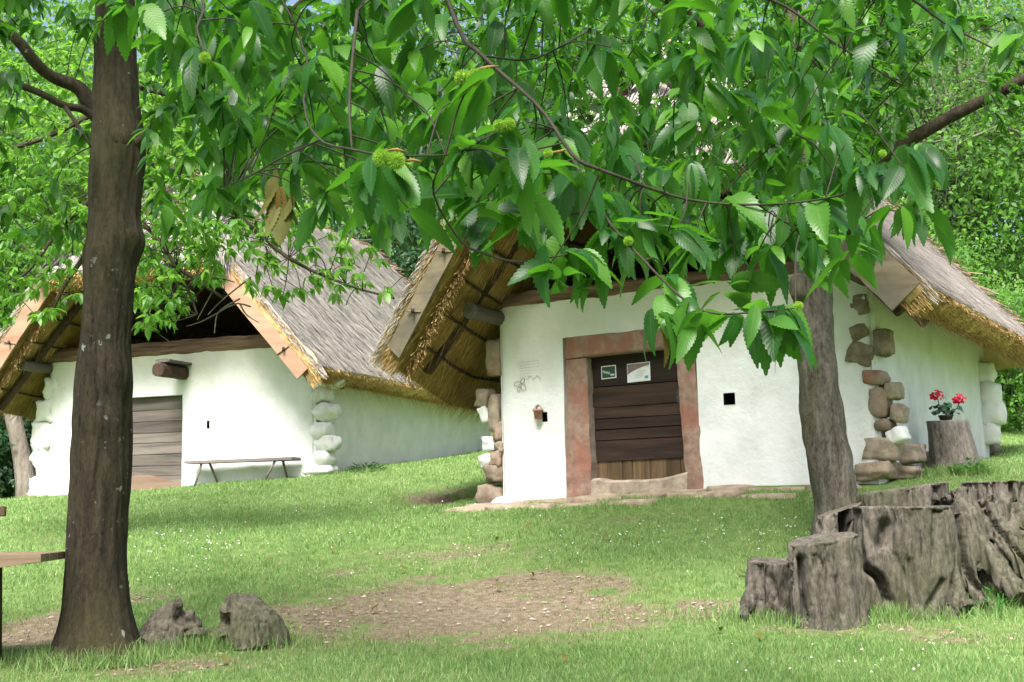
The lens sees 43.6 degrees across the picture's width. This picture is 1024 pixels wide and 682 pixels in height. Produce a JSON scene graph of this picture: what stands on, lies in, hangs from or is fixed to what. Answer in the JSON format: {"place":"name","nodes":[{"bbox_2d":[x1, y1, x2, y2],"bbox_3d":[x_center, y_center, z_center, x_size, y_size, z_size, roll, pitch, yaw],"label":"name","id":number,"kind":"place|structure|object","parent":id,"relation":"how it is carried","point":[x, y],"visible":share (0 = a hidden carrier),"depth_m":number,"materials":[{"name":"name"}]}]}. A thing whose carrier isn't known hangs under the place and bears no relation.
{"place":"outdoors","nodes":[
{"label":"outdoors","id":0,"kind":"place"},
{"bbox_2d":[0,0,1022,326],"label":"sky","id":1,"kind":"structure","parent":0,"point":[291,2],"materials":[{"name":"white"}]},
{"bbox_2d":[0,237,1023,681],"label":"ground","id":2,"kind":"structure","parent":0,"point":[428,615],"depth_m":11.49,"materials":[{"name":"green plant"}]},
{"bbox_2d":[0,506,6,515],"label":"picnic bench","id":3,"kind":"object","parent":2,"relation":"on","point":[3,509],"visible":1,"depth_m":10.38,"materials":[{"name":"brown wood"}]},
{"bbox_2d":[0,413,36,498],"bbox_3d":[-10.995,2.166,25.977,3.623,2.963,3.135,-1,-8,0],"label":"shrub","id":4,"kind":"object","parent":2,"relation":"on","point":[5,450],"visible":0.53,"depth_m":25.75,"materials":[{"name":"green plant"}]},
{"bbox_2d":[0,136,36,497],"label":"broadleaf tree","id":5,"kind":"object","parent":2,"relation":"on","point":[24,472],"visible":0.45,"depth_m":25.34,"materials":[{"name":"green plant"}]},
{"bbox_2d":[0,551,64,657],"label":"picnic table","id":6,"kind":"object","parent":2,"relation":"on","point":[7,559],"visible":0.87,"depth_m":8.67,"materials":[{"name":"brown wood"}]},
{"bbox_2d":[0,0,148,333],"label":"broadleaf tree","id":7,"kind":"object","parent":2,"relation":"on","point":[47,19],"visible":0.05,"depth_m":46.76,"materials":[{"name":"green plant"}]},
{"bbox_2d":[0,0,151,331],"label":"broadleaf tree","id":8,"kind":"object","parent":2,"relation":"on","point":[44,156],"visible":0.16,"depth_m":33.21,"materials":[{"name":"green plant"}]},
{"bbox_2d":[0,25,218,329],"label":"broadleaf tree","id":9,"kind":"object","parent":2,"relation":"on","point":[84,61],"visible":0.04,"depth_m":36.12,"materials":[{"name":"green plant"}]},
{"bbox_2d":[10,0,302,254],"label":"broadleaf tree","id":10,"kind":"object","parent":2,"relation":"on","point":[85,5],"visible":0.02,"depth_m":47.34,"materials":[{"name":"green plant"}]},
{"bbox_2d":[0,0,347,669],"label":"chestnut tree","id":11,"kind":"object","parent":2,"relation":"on","point":[96,609],"visible":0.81,"depth_m":9.14,"materials":[{"name":"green plant"}]},
{"bbox_2d":[45,9,350,223],"bbox_3d":[-8.469,-3.686,38.857,10.507,12.760,9.210,4,-9,-35],"label":"broadleaf tree","id":12,"kind":"object","parent":2,"relation":"on","point":[197,144],"depth_m":37.60,"materials":[{"name":"green plant"}]},
{"bbox_2d":[139,593,289,651],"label":"rocks","id":13,"kind":"object","parent":2,"relation":"on","point":[245,618],"visible":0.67,"depth_m":9.27,"materials":[{"name":"grey stone"}]},
{"bbox_2d":[0,20,437,342],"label":"chestnut tree","id":14,"kind":"object","parent":2,"relation":"on","point":[34,206],"visible":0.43,"depth_m":14.73,"materials":[{"name":"green plant"}]},
{"bbox_2d":[220,653,226,661],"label":"fallen leaf","id":15,"kind":"object","parent":2,"relation":"on","point":[224,656],"visible":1,"depth_m":8.65,"materials":[{"name":"yellow plant"}]},
{"bbox_2d":[184,457,300,486],"bbox_3d":[-4.546,2.218,21.552,2.092,0.458,0.355,-4,-8,20],"label":"wooden bench","id":16,"kind":"object","parent":2,"relation":"on","point":[273,460],"visible":0.86,"depth_m":21.45,"materials":[{"name":"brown wood"}]},
{"bbox_2d":[0,171,490,496],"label":"cellar house","id":17,"kind":"structure","parent":2,"relation":"on","point":[311,388],"depth_m":22.55,"materials":[{"name":"paint"}]},
{"bbox_2d":[131,395,182,490],"bbox_3d":[-6.437,1.854,22.662,1.628,1.757,0.063,-4,-8,20],"label":"door","id":18,"kind":"structure","parent":17,"relation":"in","point":[167,409],"depth_m":22.58,"materials":[{"name":"brown wood"}]},
{"bbox_2d":[248,4,455,274],"bbox_3d":[-4.351,-4.140,37.777,10.420,13.009,9.572,-1,-8,0],"label":"broadleaf tree","id":19,"kind":"object","parent":2,"relation":"on","point":[344,198],"visible":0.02,"depth_m":37.33,"materials":[{"name":"green plant"}]},
{"bbox_2d":[347,461,388,470],"bbox_3d":[-2.406,2.109,21.447,0.774,0.216,0.856,-1,-8,0],"label":"leafy weed","id":20,"kind":"object","parent":2,"relation":"on","point":[369,466],"visible":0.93,"depth_m":21.34,"materials":[{"name":"green plant"}]},
{"bbox_2d":[325,200,437,280],"bbox_3d":[-3.121,-0.538,31.225,5.902,7.095,4.984,-1,-8,0],"label":"shrub","id":21,"kind":"object","parent":2,"relation":"on","point":[407,264],"visible":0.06,"depth_m":30.90,"materials":[{"name":"green plant"}]},
{"bbox_2d":[291,0,516,258],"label":"broadleaf tree","id":22,"kind":"object","parent":2,"relation":"on","point":[457,5],"visible":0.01,"depth_m":48.20,"materials":[{"name":"green plant"}]},
{"bbox_2d":[334,0,609,277],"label":"broadleaf tree","id":23,"kind":"object","parent":2,"relation":"on","point":[451,36],"visible":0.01,"depth_m":36.81,"materials":[{"name":"green plant"}]},
{"bbox_2d":[12,499,988,678],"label":"clover flowers","id":24,"kind":"object","parent":2,"relation":"on","point":[549,550],"visible":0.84,"depth_m":12.86,"materials":[{"name":"white plant"}]},
{"bbox_2d":[2,506,1016,681],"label":"wood chips","id":25,"kind":"object","parent":2,"relation":"on","point":[325,621],"visible":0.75,"depth_m":10.37,"materials":[{"name":"brown wood"}]},
{"bbox_2d":[0,413,1023,681],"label":"grass","id":26,"kind":"structure","parent":2,"relation":"on","point":[206,645],"depth_m":11.06,"materials":[{"name":"green plant"}]},
{"bbox_2d":[419,0,655,100],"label":"broadleaf tree","id":27,"kind":"object","parent":2,"relation":"on","point":[536,41],"depth_m":49.51,"materials":[{"name":"green plant"}]},
{"bbox_2d":[102,0,1023,375],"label":"chestnut tree","id":28,"kind":"object","parent":2,"relation":"on","point":[528,166],"visible":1,"depth_m":3.91,"materials":[{"name":"green plant"}]},
{"bbox_2d":[562,653,569,662],"bbox_3d":[0.348,2.077,8.396,0.074,0.058,0.053,4,-9,-32],"label":"fallen leaf","id":29,"kind":"object","parent":2,"relation":"on","point":[564,656],"visible":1,"depth_m":8.39,"materials":[{"name":"yellow plant"}]},
{"bbox_2d":[520,0,767,112],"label":"broadleaf tree","id":30,"kind":"object","parent":2,"relation":"on","point":[651,29],"visible":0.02,"depth_m":37.19,"materials":[{"name":"green plant"}]},
{"bbox_2d":[441,484,861,511],"bbox_3d":[1.487,1.945,15.378,5.313,0.386,1.130,-6,-9,31],"label":"stone apron","id":31,"kind":"object","parent":2,"relation":"on","point":[720,490],"visible":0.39,"depth_m":15.18,"materials":[{"name":"beige stone"}]},
{"bbox_2d":[369,39,1023,502],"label":"cellar house","id":32,"kind":"structure","parent":2,"relation":"on","point":[917,327],"depth_m":16.33,"materials":[{"name":"paint"}]},
{"bbox_2d":[514,378,525,390],"bbox_3d":[0.105,0.580,16.941,0.188,0.177,0.014,-6,-9,31],"label":"wire ornament","id":33,"kind":"object","parent":32,"relation":"attached to","point":[519,384],"visible":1,"depth_m":16.93,"materials":[{"name":"grey metal"}]},
{"bbox_2d":[532,404,542,418],"bbox_3d":[0.338,0.920,16.709,0.144,0.194,0.142,-6,-9,31],"label":"clay flowerpot","id":34,"kind":"object","parent":32,"relation":"hanging from","point":[537,413],"visible":1,"depth_m":16.66,"materials":[{"name":"ceramic"}]},
{"bbox_2d":[601,365,616,379],"bbox_3d":[1.241,0.400,16.443,0.216,0.176,0.016,-6,-9,31],"label":"notice plaque","id":35,"kind":"object","parent":32,"relation":"attached to","point":[608,372],"visible":1,"depth_m":16.44,"materials":[{"name":"green paper"}]},
{"bbox_2d":[591,350,685,479],"bbox_3d":[1.639,0.996,16.170,1.470,1.722,0.089,-6,-9,31],"label":"door","id":36,"kind":"structure","parent":32,"relation":"in","point":[635,458],"depth_m":16.17,"materials":[{"name":"wood"}]},
{"bbox_2d":[627,361,650,382],"bbox_3d":[1.604,0.395,16.222,0.324,0.248,0.010,-6,-9,31],"label":"notice plaque","id":37,"kind":"object","parent":32,"relation":"attached to","point":[638,372],"visible":0.99,"depth_m":16.22,"materials":[{"name":"white paper"}]},
{"bbox_2d":[610,1,831,71],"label":"broadleaf tree","id":38,"kind":"object","parent":2,"relation":"on","point":[770,6],"depth_m":47.04,"materials":[{"name":"green plant"}]},
{"bbox_2d":[425,0,1023,535],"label":"chestnut tree","id":39,"kind":"object","parent":2,"relation":"on","point":[827,448],"visible":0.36,"depth_m":12.33,"materials":[{"name":"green plant"}]},
{"bbox_2d":[754,632,761,639],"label":"fallen leaf","id":40,"kind":"object","parent":2,"relation":"on","point":[759,634],"visible":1,"depth_m":9.18,"materials":[{"name":"yellow plant"}]},
{"bbox_2d":[655,0,988,233],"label":"broadleaf tree","id":41,"kind":"object","parent":2,"relation":"on","point":[774,21],"visible":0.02,"depth_m":33.49,"materials":[{"name":"green plant"}]},
{"bbox_2d":[738,480,1023,630],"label":"tree stump","id":42,"kind":"object","parent":2,"relation":"on","point":[935,543],"visible":0.78,"depth_m":10.13,"materials":[{"name":"wood"}]},
{"bbox_2d":[776,0,1023,317],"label":"broadleaf tree","id":43,"kind":"object","parent":2,"relation":"on","point":[936,193],"visible":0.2,"depth_m":30.07,"materials":[{"name":"green plant"}]},
{"bbox_2d":[808,0,1023,241],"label":"broadleaf tree","id":44,"kind":"object","parent":2,"relation":"on","point":[963,10],"visible":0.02,"depth_m":44.26,"materials":[{"name":"green plant"}]},
{"bbox_2d":[888,191,978,277],"bbox_3d":[7.897,-0.964,27.256,4.180,5.353,4.429,6,-11,-44],"label":"shrub","id":45,"kind":"object","parent":2,"relation":"on","point":[931,225],"visible":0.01,"depth_m":27.21,"materials":[{"name":"green plant"}]},
{"bbox_2d":[926,419,981,470],"bbox_3d":[5.308,1.295,15.307,0.698,0.724,0.692,-1,-8,0],"label":"log stand","id":46,"kind":"object","parent":2,"relation":"on","point":[950,442],"visible":0.71,"depth_m":15.12,"materials":[{"name":"grey wood"}]},
{"bbox_2d":[929,389,966,419],"bbox_3d":[5.242,0.761,15.381,0.455,0.370,0.280,-1,-8,0],"label":"geranium","id":47,"kind":"object","parent":46,"relation":"on","point":[945,407],"visible":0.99,"depth_m":15.35,"materials":[{"name":"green plant"}]},
{"bbox_2d":[891,0,1023,310],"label":"broadleaf tree","id":48,"kind":"object","parent":2,"relation":"on","point":[998,165],"visible":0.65,"depth_m":27.53,"materials":[{"name":"green plant"}]},
{"bbox_2d":[946,457,991,473],"bbox_3d":[5.280,1.464,14.783,0.545,0.246,0.525,-5,-8,26],"label":"leafy weed","id":49,"kind":"object","parent":2,"relation":"on","point":[970,464],"visible":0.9,"depth_m":14.67,"materials":[{"name":"green plant"}]},
{"bbox_2d":[921,0,1023,254],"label":"broadleaf tree","id":50,"kind":"object","parent":2,"relation":"on","point":[1004,3],"visible":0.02,"depth_m":46.64,"materials":[{"name":"green plant"}]},
{"bbox_2d":[929,221,1023,399],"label":"shrub","id":51,"kind":"object","parent":2,"relation":"on","point":[962,250],"visible":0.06,"depth_m":24.23,"materials":[{"name":"green plant"}]},
{"bbox_2d":[989,444,1001,453],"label":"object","id":52,"kind":"object","parent":2,"relation":"on","point":[994,448],"visible":0.53,"depth_m":19.77,"materials":[{"name":"grey stone"}]},
{"bbox_2d":[977,587,1016,616],"bbox_3d":[3.791,2.048,10.009,0.291,0.257,0.318,-1,-8,0],"label":"leafy weed","id":53,"kind":"object","parent":2,"relation":"on","point":[999,600],"visible":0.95,"depth_m":10.00,"materials":[{"name":"green plant"}]},
{"bbox_2d":[988,282,1023,434],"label":"shrub","id":54,"kind":"object","parent":2,"relation":"on","point":[1016,381],"visible":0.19,"depth_m":22.37,"materials":[{"name":"green plant"}]},
{"bbox_2d":[998,369,1018,415],"bbox_3d":[9.251,0.724,24.049,2.489,2.132,2.246,-7,-9,37],"label":"shrub","id":55,"kind":"object","parent":2,"relation":"on","point":[1009,392],"visible":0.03,"depth_m":23.56,"materials":[{"name":"green plant"}]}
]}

